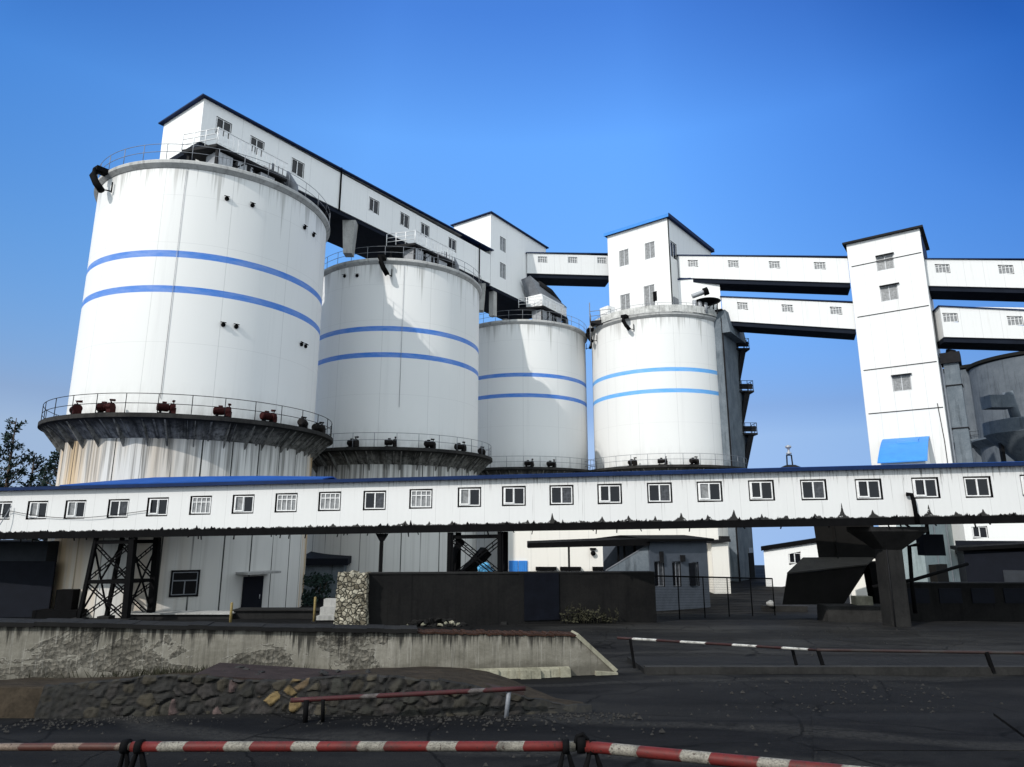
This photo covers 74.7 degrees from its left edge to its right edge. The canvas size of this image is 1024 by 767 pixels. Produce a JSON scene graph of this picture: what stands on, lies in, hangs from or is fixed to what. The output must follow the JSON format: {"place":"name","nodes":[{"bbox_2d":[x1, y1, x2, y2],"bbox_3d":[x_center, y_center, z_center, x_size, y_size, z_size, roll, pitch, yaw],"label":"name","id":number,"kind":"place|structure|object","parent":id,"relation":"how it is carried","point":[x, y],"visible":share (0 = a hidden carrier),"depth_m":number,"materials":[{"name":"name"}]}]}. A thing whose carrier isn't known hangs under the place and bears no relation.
{"place":"outdoors","nodes":[
{"label":"outdoors","id":0,"kind":"place"},
{"bbox_2d":[0,666,583,717],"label":"earth bank","id":1,"kind":"structure","parent":0,"point":[19,697],"depth_m":11.75,"materials":[{"name":"soil"}]},
{"bbox_2d":[29,662,352,677],"bbox_3d":[-6.243,5.667,13.284,6.103,0.312,0.580,2,-13,-11],"label":"dry grass tuft","id":2,"kind":"object","parent":1,"relation":"on","point":[158,672],"visible":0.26,"depth_m":13.13,"materials":[{"name":"brown plant"}]},
{"bbox_2d":[194,663,523,694],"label":"bank slab","id":3,"kind":"structure","parent":1,"relation":"on","point":[244,671],"depth_m":11.99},
{"bbox_2d":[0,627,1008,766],"bbox_3d":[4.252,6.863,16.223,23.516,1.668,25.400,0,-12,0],"label":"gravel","id":4,"kind":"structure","parent":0,"point":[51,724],"depth_m":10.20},
{"bbox_2d":[0,565,1023,766],"bbox_3d":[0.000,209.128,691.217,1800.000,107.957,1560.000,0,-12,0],"label":"ground","id":5,"kind":"structure","parent":0,"point":[652,700],"depth_m":11.22,"materials":[{"name":"asphalt"}]},
{"bbox_2d":[0,417,35,539],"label":"conifer tree","id":6,"kind":"object","parent":5,"relation":"on","point":[7,436],"visible":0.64,"depth_m":59.86,"materials":[{"name":"green plant"}]},
{"bbox_2d":[14,448,53,539],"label":"conifer tree","id":7,"kind":"object","parent":5,"relation":"on","point":[32,477],"visible":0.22,"depth_m":63.64,"materials":[{"name":"green plant"}]},
{"bbox_2d":[0,540,86,618],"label":"dark shed","id":8,"kind":"structure","parent":5,"relation":"on","point":[27,571],"depth_m":36.19,"materials":[{"name":"black metal"}]},
{"bbox_2d":[0,561,56,616],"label":"door","id":9,"kind":"structure","parent":8,"relation":"in","point":[26,587],"depth_m":36.17,"materials":[{"name":"metal"}]},
{"bbox_2d":[30,449,59,540],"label":"conifer tree","id":10,"kind":"object","parent":5,"relation":"on","point":[50,461],"visible":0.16,"depth_m":57.55,"materials":[{"name":"green plant"}]},
{"bbox_2d":[0,739,132,766],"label":"barrier","id":11,"kind":"object","parent":5,"relation":"on","point":[122,747],"visible":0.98,"depth_m":5.20,"materials":[{"name":"metal"}]},
{"bbox_2d":[70,537,161,619],"bbox_3d":[-20.006,10.050,34.246,3.144,4.295,2.603,-1,-12,5],"label":"trestle","id":12,"kind":"object","parent":5,"relation":"on","point":[128,580],"visible":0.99,"depth_m":33.66,"materials":[{"name":"black metal"}]},
{"bbox_2d":[0,461,1023,542],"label":"front gallery","id":13,"kind":"object","parent":12,"relation":"on","point":[975,493],"visible":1,"depth_m":31.74,"materials":[{"name":"white metal"}]},
{"bbox_2d":[28,502,47,517],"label":"window","id":14,"kind":"structure","parent":13,"relation":"in","point":[36,508],"depth_m":34.48,"materials":[{"name":"grey glass"}]},
{"bbox_2d":[66,501,85,516],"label":"window","id":15,"kind":"structure","parent":13,"relation":"in","point":[74,509],"depth_m":34.25,"materials":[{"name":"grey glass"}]},
{"bbox_2d":[109,500,128,516],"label":"window","id":16,"kind":"structure","parent":13,"relation":"in","point":[116,507],"depth_m":34.01,"materials":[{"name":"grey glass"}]},
{"bbox_2d":[148,499,168,514],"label":"window","id":17,"kind":"structure","parent":13,"relation":"in","point":[156,506],"depth_m":33.78,"materials":[{"name":"black glass"}]},
{"bbox_2d":[191,497,211,513],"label":"window","id":18,"kind":"structure","parent":13,"relation":"in","point":[199,504],"depth_m":33.55,"materials":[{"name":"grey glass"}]},
{"bbox_2d":[233,496,254,511],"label":"window","id":19,"kind":"structure","parent":13,"relation":"in","point":[241,503],"depth_m":33.31,"materials":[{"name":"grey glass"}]},
{"bbox_2d":[276,494,296,510],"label":"window","id":20,"kind":"structure","parent":13,"relation":"in","point":[284,502],"depth_m":33.07,"materials":[{"name":"grey glass"}]},
{"bbox_2d":[320,493,340,509],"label":"window","id":21,"kind":"structure","parent":13,"relation":"in","point":[328,501],"depth_m":32.84,"materials":[{"name":"grey glass"}]},
{"bbox_2d":[365,492,385,508],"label":"window","id":22,"kind":"structure","parent":13,"relation":"in","point":[373,500],"depth_m":32.60,"materials":[{"name":"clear glass"}]},
{"bbox_2d":[411,490,431,506],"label":"window","id":23,"kind":"structure","parent":13,"relation":"in","point":[419,498],"depth_m":32.36,"materials":[{"name":"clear glass"}]},
{"bbox_2d":[459,489,479,505],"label":"window","id":24,"kind":"structure","parent":13,"relation":"in","point":[467,497],"depth_m":32.11,"materials":[{"name":"clear glass"}]},
{"bbox_2d":[504,487,524,504],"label":"window","id":25,"kind":"structure","parent":13,"relation":"in","point":[512,496],"depth_m":31.88,"materials":[{"name":"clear glass"}]},
{"bbox_2d":[551,486,571,503],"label":"window","id":26,"kind":"structure","parent":13,"relation":"in","point":[559,495],"depth_m":31.64,"materials":[{"name":"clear glass"}]},
{"bbox_2d":[599,485,620,502],"bbox_3d":[4.569,5.171,31.388,1.000,0.800,0.100,-1,-12,6],"label":"window","id":27,"kind":"structure","parent":13,"relation":"in","point":[607,493],"depth_m":31.40,"materials":[{"name":"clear glass"}]},
{"bbox_2d":[648,484,670,501],"bbox_3d":[6.850,5.080,31.157,1.000,0.800,0.070,-1,-12,6],"label":"window","id":28,"kind":"structure","parent":13,"relation":"in","point":[657,492],"depth_m":31.16,"materials":[{"name":"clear glass"}]},
{"bbox_2d":[698,483,720,500],"bbox_3d":[9.093,4.984,30.901,1.000,0.800,0.100,-1,-12,6],"label":"window","id":29,"kind":"structure","parent":13,"relation":"in","point":[706,491],"depth_m":30.91,"materials":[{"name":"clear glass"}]},
{"bbox_2d":[749,482,772,499],"bbox_3d":[11.384,4.892,30.654,1.000,0.800,0.100,-1,-12,6],"label":"window","id":30,"kind":"structure","parent":13,"relation":"in","point":[758,490],"depth_m":30.66,"materials":[{"name":"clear glass"}]},
{"bbox_2d":[801,481,825,498],"bbox_3d":[13.657,4.824,30.419,1.000,0.800,0.070,-1,-12,6],"label":"window","id":31,"kind":"structure","parent":13,"relation":"in","point":[810,489],"depth_m":30.42,"materials":[{"name":"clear glass"}]},
{"bbox_2d":[855,480,880,498],"bbox_3d":[16.008,4.758,30.143,1.000,0.800,0.100,-1,-12,6],"label":"window","id":32,"kind":"structure","parent":13,"relation":"in","point":[864,488],"depth_m":30.16,"materials":[{"name":"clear glass"}]},
{"bbox_2d":[911,479,937,496],"bbox_3d":[18.398,4.656,29.886,1.000,0.800,0.100,-1,-12,6],"label":"window","id":33,"kind":"structure","parent":13,"relation":"in","point":[921,487],"depth_m":29.90,"materials":[{"name":"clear glass"}]},
{"bbox_2d":[905,525,945,555],"bbox_3d":[20.023,7.517,32.750,1.724,1.700,0.600,0,-12,0],"label":"hanging cabinet","id":34,"kind":"object","parent":13,"relation":"attached to","point":[932,544],"visible":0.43,"depth_m":32.41,"materials":[{"name":"black metal"}]},
{"bbox_2d":[963,478,990,495],"bbox_3d":[20.564,4.582,29.666,1.000,0.800,0.070,-1,-12,6],"label":"window","id":35,"kind":"structure","parent":13,"relation":"in","point":[973,486],"depth_m":29.67,"materials":[{"name":"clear glass"}]},
{"bbox_2d":[131,611,234,619],"bbox_3d":[-17.134,12.092,34.867,5.526,0.410,1.150,0,-12,0],"label":"loading step","id":36,"kind":"object","parent":5,"relation":"on","point":[172,615],"visible":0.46,"depth_m":34.42,"materials":[{"name":"concrete"}]},
{"bbox_2d":[37,144,332,617],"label":"silo","id":37,"kind":"object","parent":5,"relation":"on","point":[203,293],"visible":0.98,"depth_m":40.07,"materials":[{"name":"white paint"}]},
{"bbox_2d":[96,399,115,412],"bbox_3d":[-22.636,1.277,37.373,0.968,0.898,0.541,-2,-13,10],"label":"blower motor","id":38,"kind":"object","parent":37,"relation":"on","point":[105,406],"visible":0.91,"depth_m":37.21,"materials":[{"name":"red metal"}]},
{"bbox_2d":[181,127,297,191],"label":"dust collector","id":39,"kind":"object","parent":37,"relation":"on","point":[208,158],"visible":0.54,"depth_m":44.62,"materials":[{"name":"paint"}]},
{"bbox_2d":[241,576,263,606],"bbox_3d":[-15.044,12.319,38.797,0.390,2.250,1.250,-9,-15,34],"label":"door","id":40,"kind":"structure","parent":37,"relation":"in","point":[252,589],"depth_m":38.76,"materials":[{"name":"metal"}]},
{"bbox_2d":[158,94,493,312],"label":"conveyor gallery","id":41,"kind":"object","parent":37,"relation":"on","point":[366,215],"visible":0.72,"depth_m":55.52,"materials":[{"name":"white metal"}]},
{"bbox_2d":[291,158,303,177],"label":"window","id":42,"kind":"structure","parent":41,"relation":"in","point":[297,167],"depth_m":51.94,"materials":[{"name":"clear glass"}]},
{"bbox_2d":[233,607,319,618],"bbox_3d":[-12.121,12.130,35.268,4.794,0.560,1.150,0,-12,0],"label":"loading dock","id":43,"kind":"object","parent":5,"relation":"on","point":[273,612],"visible":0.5,"depth_m":34.85,"materials":[{"name":"concrete"}]},
{"bbox_2d":[0,618,617,679],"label":"concrete wall","id":44,"kind":"structure","parent":5,"relation":"on","point":[54,647],"depth_m":13.98,"materials":[{"name":"concrete"}]},
{"bbox_2d":[301,571,321,605],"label":"bush","id":45,"kind":"object","parent":5,"relation":"on","point":[308,595],"visible":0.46,"depth_m":44.18,"materials":[{"name":"green plant"}]},
{"bbox_2d":[34,674,591,718],"bbox_3d":[-3.049,4.988,10.717,8.715,0.631,0.461,0,-12,-2],"label":"stone revetment","id":46,"kind":"object","parent":5,"relation":"on","point":[161,695],"visible":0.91,"depth_m":10.68,"materials":[{"name":"stone"}]},
{"bbox_2d":[307,573,335,601],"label":"bush","id":47,"kind":"object","parent":5,"relation":"on","point":[324,586],"visible":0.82,"depth_m":46.47,"materials":[{"name":"green plant"}]},
{"bbox_2d":[316,598,335,619],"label":"step block","id":48,"kind":"structure","parent":5,"relation":"on","point":[327,609],"depth_m":33.41,"materials":[{"name":"grey concrete"}]},
{"bbox_2d":[304,551,351,596],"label":"hut","id":49,"kind":"object","parent":5,"relation":"on","point":[329,564],"visible":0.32,"depth_m":50.12,"materials":[{"name":"black metal"}]},
{"bbox_2d":[128,739,575,766],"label":"barrier","id":50,"kind":"object","parent":5,"relation":"on","point":[141,747],"visible":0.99,"depth_m":5.10,"materials":[{"name":"metal"}]},
{"bbox_2d":[334,571,369,624],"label":"rubble pillar","id":51,"kind":"structure","parent":5,"relation":"on","point":[351,599],"depth_m":28.77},
{"bbox_2d":[375,533,388,571],"bbox_3d":[-6.255,9.284,31.870,0.600,4.212,0.240,0,-12,0],"label":"support post","id":52,"kind":"object","parent":5,"relation":"on","point":[381,537],"visible":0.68,"depth_m":32.13,"materials":[{"name":"black metal"}]},
{"bbox_2d":[306,246,491,571],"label":"silo","id":53,"kind":"object","parent":5,"relation":"on","point":[398,358],"visible":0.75,"depth_m":54.94,"materials":[{"name":"white paint"}]},
{"bbox_2d":[386,230,458,269],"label":"dust collector","id":54,"kind":"object","parent":53,"relation":"on","point":[414,250],"visible":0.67,"depth_m":59.35,"materials":[{"name":"paint"}]},
{"bbox_2d":[290,686,525,722],"bbox_3d":[-1.561,4.933,10.272,3.570,0.477,0.125,2,-12,-7],"label":"barrier","id":55,"kind":"object","parent":5,"relation":"on","point":[323,699],"visible":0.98,"depth_m":10.27,"materials":[{"name":"red metal"}]},
{"bbox_2d":[407,617,466,626],"bbox_3d":[-3.423,10.609,29.743,2.869,0.568,1.116,0,-12,0],"label":"rubble heap","id":56,"kind":"object","parent":5,"relation":"on","point":[450,622],"visible":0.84,"depth_m":29.42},
{"bbox_2d":[447,532,507,624],"bbox_3d":[-1.624,9.399,32.258,3.052,4.448,2.614,-1,-12,6],"label":"trestle","id":57,"kind":"object","parent":5,"relation":"on","point":[502,550],"visible":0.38,"depth_m":31.65,"materials":[{"name":"black metal"}]},
{"bbox_2d":[453,539,491,571],"bbox_3d":[-2.120,9.451,33.614,2.252,3.243,1.174,5,-13,-20],"label":"feed chute","id":58,"kind":"object","parent":57,"relation":"attached to","point":[456,550],"visible":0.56,"depth_m":33.59,"materials":[{"name":"paint"}]},
{"bbox_2d":[366,571,656,625],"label":"dark wall","id":59,"kind":"structure","parent":5,"relation":"on","point":[493,598],"depth_m":30.82,"materials":[{"name":"concrete"}]},
{"bbox_2d":[477,310,596,571],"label":"silo","id":60,"kind":"object","parent":5,"relation":"on","point":[532,398],"visible":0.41,"depth_m":71.40,"materials":[{"name":"white paint"}]},
{"bbox_2d":[450,211,548,319],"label":"transfer house","id":61,"kind":"structure","parent":60,"relation":"on","point":[509,243],"depth_m":74.77,"materials":[{"name":"white metal"}]},
{"bbox_2d":[526,252,608,286],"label":"conveyor bridge","id":62,"kind":"structure","parent":61,"relation":"attached to","point":[567,269],"depth_m":78.46,"materials":[{"name":"white metal"}]},
{"bbox_2d":[518,295,568,324],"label":"dust collector","id":63,"kind":"object","parent":60,"relation":"on","point":[534,308],"visible":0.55,"depth_m":75.23,"materials":[{"name":"paint"}]},
{"bbox_2d":[521,276,566,320],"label":"dust hood","id":64,"kind":"object","parent":63,"relation":"on","point":[533,287],"visible":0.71,"depth_m":76.00,"materials":[{"name":"grey paint"}]},
{"bbox_2d":[571,604,600,623],"bbox_3d":[3.437,10.752,31.292,1.422,0.969,0.509,0,-12,0],"label":"weed clump","id":65,"kind":"object","parent":5,"relation":"on","point":[584,617],"visible":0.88,"depth_m":31.25,"materials":[{"name":"green plant"}]},
{"bbox_2d":[527,537,649,570],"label":"canopy","id":66,"kind":"object","parent":5,"relation":"on","point":[599,542],"visible":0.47,"depth_m":42.16,"materials":[{"name":"black metal"}]},
{"bbox_2d":[502,528,717,591],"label":"cream building","id":67,"kind":"structure","parent":5,"relation":"on","point":[522,556],"depth_m":55.42,"materials":[{"name":"concrete"}]},
{"bbox_2d":[601,535,713,610],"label":"gatehouse","id":68,"kind":"object","parent":5,"relation":"on","point":[678,555],"visible":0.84,"depth_m":42.71,"materials":[{"name":"grey paint"}]},
{"bbox_2d":[606,545,648,570],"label":"sloping parapet","id":69,"kind":"structure","parent":68,"relation":"part of","point":[637,560],"depth_m":41.81,"materials":[{"name":"grey concrete"}]},
{"bbox_2d":[585,302,746,580],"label":"silo","id":70,"kind":"object","parent":5,"relation":"on","point":[655,389],"visible":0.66,"depth_m":69.26,"materials":[{"name":"white paint"}]},
{"bbox_2d":[589,303,614,345],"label":"side platform","id":71,"kind":"structure","parent":70,"relation":"attached to","point":[605,309],"depth_m":74.36,"materials":[{"name":"paint"}]},
{"bbox_2d":[604,213,714,318],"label":"headhouse","id":72,"kind":"structure","parent":70,"relation":"on","point":[643,268],"depth_m":75.40,"materials":[{"name":"white metal"}]},
{"bbox_2d":[677,278,720,312],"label":"side wing","id":73,"kind":"structure","parent":70,"relation":"on","point":[687,287],"depth_m":73.50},
{"bbox_2d":[691,287,720,316],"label":"exhaust fan","id":74,"kind":"object","parent":70,"relation":"on","point":[705,302],"visible":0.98,"depth_m":70.70,"materials":[{"name":"metal"}]},
{"bbox_2d":[655,575,775,618],"bbox_3d":[11.066,11.577,36.362,8.762,2.547,0.080,6,-14,-27],"label":"wire fence","id":75,"kind":"object","parent":5,"relation":"on","point":[750,585],"visible":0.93,"depth_m":36.33,"materials":[{"name":"black metal"}]},
{"bbox_2d":[707,536,730,593],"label":"concrete pilaster","id":76,"kind":"object","parent":5,"relation":"on","point":[718,554],"visible":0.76,"depth_m":53.23,"materials":[{"name":"paint"}]},
{"bbox_2d":[574,732,865,766],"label":"barrier","id":77,"kind":"object","parent":5,"relation":"on","point":[584,743],"visible":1,"depth_m":4.72,"materials":[{"name":"metal"}]},
{"bbox_2d":[705,309,757,580],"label":"stair shaft","id":78,"kind":"object","parent":5,"relation":"on","point":[730,340],"visible":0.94,"depth_m":70.59,"materials":[{"name":"metal"}]},
{"bbox_2d":[761,600,807,611],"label":"kerb piece","id":79,"kind":"object","parent":5,"relation":"on","point":[794,608],"visible":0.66,"depth_m":40.97,"materials":[{"name":"grey concrete"}]},
{"bbox_2d":[761,538,817,586],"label":"building","id":80,"kind":"structure","parent":5,"relation":"on","point":[781,560],"depth_m":59.39,"materials":[{"name":"white"}]},
{"bbox_2d":[817,596,881,621],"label":"concrete block","id":81,"kind":"structure","parent":5,"relation":"on","point":[861,609],"depth_m":32.92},
{"bbox_2d":[782,525,879,604],"bbox_3d":[17.097,9.363,35.979,6.720,5.240,3.100,0,-12,0],"label":"loading hopper","id":82,"kind":"object","parent":81,"relation":"on","point":[838,567],"visible":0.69,"depth_m":34.48,"materials":[{"name":"black metal"}]},
{"bbox_2d":[850,559,875,603],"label":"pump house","id":83,"kind":"structure","parent":5,"relation":"on","point":[859,589],"depth_m":41.58,"materials":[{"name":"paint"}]},
{"bbox_2d":[846,527,927,626],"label":"concrete column","id":84,"kind":"structure","parent":5,"relation":"on","point":[887,545],"depth_m":29.85,"materials":[{"name":"paint"}]},
{"bbox_2d":[842,225,955,526],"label":"transfer tower","id":85,"kind":"structure","parent":5,"relation":"on","point":[903,384],"depth_m":64.21,"materials":[{"name":"white metal"}]},
{"bbox_2d":[676,254,850,294],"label":"conveyor bridge","id":86,"kind":"structure","parent":85,"relation":"attached to","point":[810,274],"depth_m":71.08,"materials":[{"name":"white metal"}]},
{"bbox_2d":[720,296,855,339],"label":"conveyor bridge","id":87,"kind":"structure","parent":85,"relation":"attached to","point":[832,319],"depth_m":69.61,"materials":[{"name":"white metal"}]},
{"bbox_2d":[876,255,893,270],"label":"window","id":88,"kind":"structure","parent":85,"relation":"in","point":[886,264],"depth_m":66.06,"materials":[{"name":"white glass"}]},
{"bbox_2d":[880,284,898,301],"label":"window","id":89,"kind":"structure","parent":85,"relation":"in","point":[888,293],"depth_m":65.37,"materials":[{"name":"white glass"}]},
{"bbox_2d":[892,375,911,391],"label":"window","id":90,"kind":"structure","parent":85,"relation":"in","point":[903,382],"depth_m":63.39,"materials":[{"name":"white glass"}]},
{"bbox_2d":[877,436,930,526],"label":"lean to roof","id":91,"kind":"object","parent":85,"relation":"attached to","point":[908,450],"visible":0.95,"depth_m":59.14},
{"bbox_2d":[924,258,1023,301],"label":"conveyor bridge","id":92,"kind":"structure","parent":85,"relation":"attached to","point":[985,279],"depth_m":63.78,"materials":[{"name":"white metal"}]},
{"bbox_2d":[932,305,1023,350],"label":"conveyor bridge","id":93,"kind":"structure","parent":85,"relation":"attached to","point":[979,328],"depth_m":62.13,"materials":[{"name":"white metal"}]},
{"bbox_2d":[812,713,1023,766],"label":"apron","id":94,"kind":"object","parent":5,"relation":"on","point":[928,739],"visible":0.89,"depth_m":8.80,"materials":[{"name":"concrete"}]},
{"bbox_2d":[816,648,1023,672],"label":"barrier","id":95,"kind":"object","parent":5,"relation":"on","point":[985,653],"visible":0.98,"depth_m":15.21,"materials":[{"name":"black metal"}]},
{"bbox_2d":[872,543,968,613],"bbox_3d":[19.526,9.216,31.890,5.023,3.232,0.410,1,-12,-6],"label":"pipe frame","id":96,"kind":"object","parent":5,"relation":"on","point":[911,579],"visible":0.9,"depth_m":31.82,"materials":[{"name":"black metal"}]},
{"bbox_2d":[896,524,960,581],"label":"pale green housing","id":97,"kind":"object","parent":5,"relation":"on","point":[923,565],"visible":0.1,"depth_m":47.42,"materials":[{"name":"paint"}]},
{"bbox_2d":[939,349,973,462],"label":"elevator leg","id":98,"kind":"object","parent":5,"relation":"on","point":[950,362],"visible":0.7,"depth_m":61.75,"materials":[{"name":"grey metal"}]},
{"bbox_2d":[943,364,981,462],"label":"silo","id":99,"kind":"object","parent":5,"relation":"on","point":[972,425],"visible":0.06,"depth_m":89.30,"materials":[{"name":"metal"}]},
{"bbox_2d":[950,541,1023,581],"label":"dark blue shed","id":100,"kind":"structure","parent":5,"relation":"on","point":[995,561],"depth_m":39.15,"materials":[{"name":"black metal"}]},
{"bbox_2d":[1003,570,1023,581],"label":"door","id":101,"kind":"structure","parent":100,"relation":"in","point":[1009,575],"depth_m":38.38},
{"bbox_2d":[951,523,1023,553],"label":"building","id":102,"kind":"structure","parent":5,"relation":"on","point":[994,532],"depth_m":48.54,"materials":[{"name":"white"}]},
{"bbox_2d":[966,351,1023,461],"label":"dark silo","id":103,"kind":"object","parent":5,"relation":"on","point":[998,374],"visible":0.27,"depth_m":84.17,"materials":[{"name":"metal"}]},
{"bbox_2d":[980,391,1023,461],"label":"dark cone hopper","id":104,"kind":"object","parent":5,"relation":"on","point":[1005,436],"visible":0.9,"depth_m":73.55,"materials":[{"name":"grey metal"}]},
{"bbox_2d":[0,0,1023,564],"label":"sky","id":105,"kind":"structure","parent":0,"point":[763,127],"materials":[{"name":"blue"}]},
{"bbox_2d":[627,657,1023,672],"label":"pavement","id":106,"kind":"structure","parent":0,"point":[640,662],"depth_m":16.46,"materials":[{"name":"concrete"}]},
{"bbox_2d":[617,637,815,668],"bbox_3d":[4.768,6.314,15.708,4.550,0.672,0.248,-1,-12,3],"label":"barrier","id":107,"kind":"object","parent":106,"relation":"on","point":[630,639],"visible":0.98,"depth_m":15.70,"materials":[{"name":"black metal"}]},
{"bbox_2d":[644,665,1023,675],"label":"kerb","id":108,"kind":"structure","parent":106,"relation":"on","point":[951,670],"depth_m":14.98,"materials":[{"name":"concrete"}]},
{"bbox_2d":[906,582,1023,621],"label":"dark wall","id":109,"kind":"structure","parent":0,"point":[969,601],"depth_m":32.99,"materials":[{"name":"concrete"}]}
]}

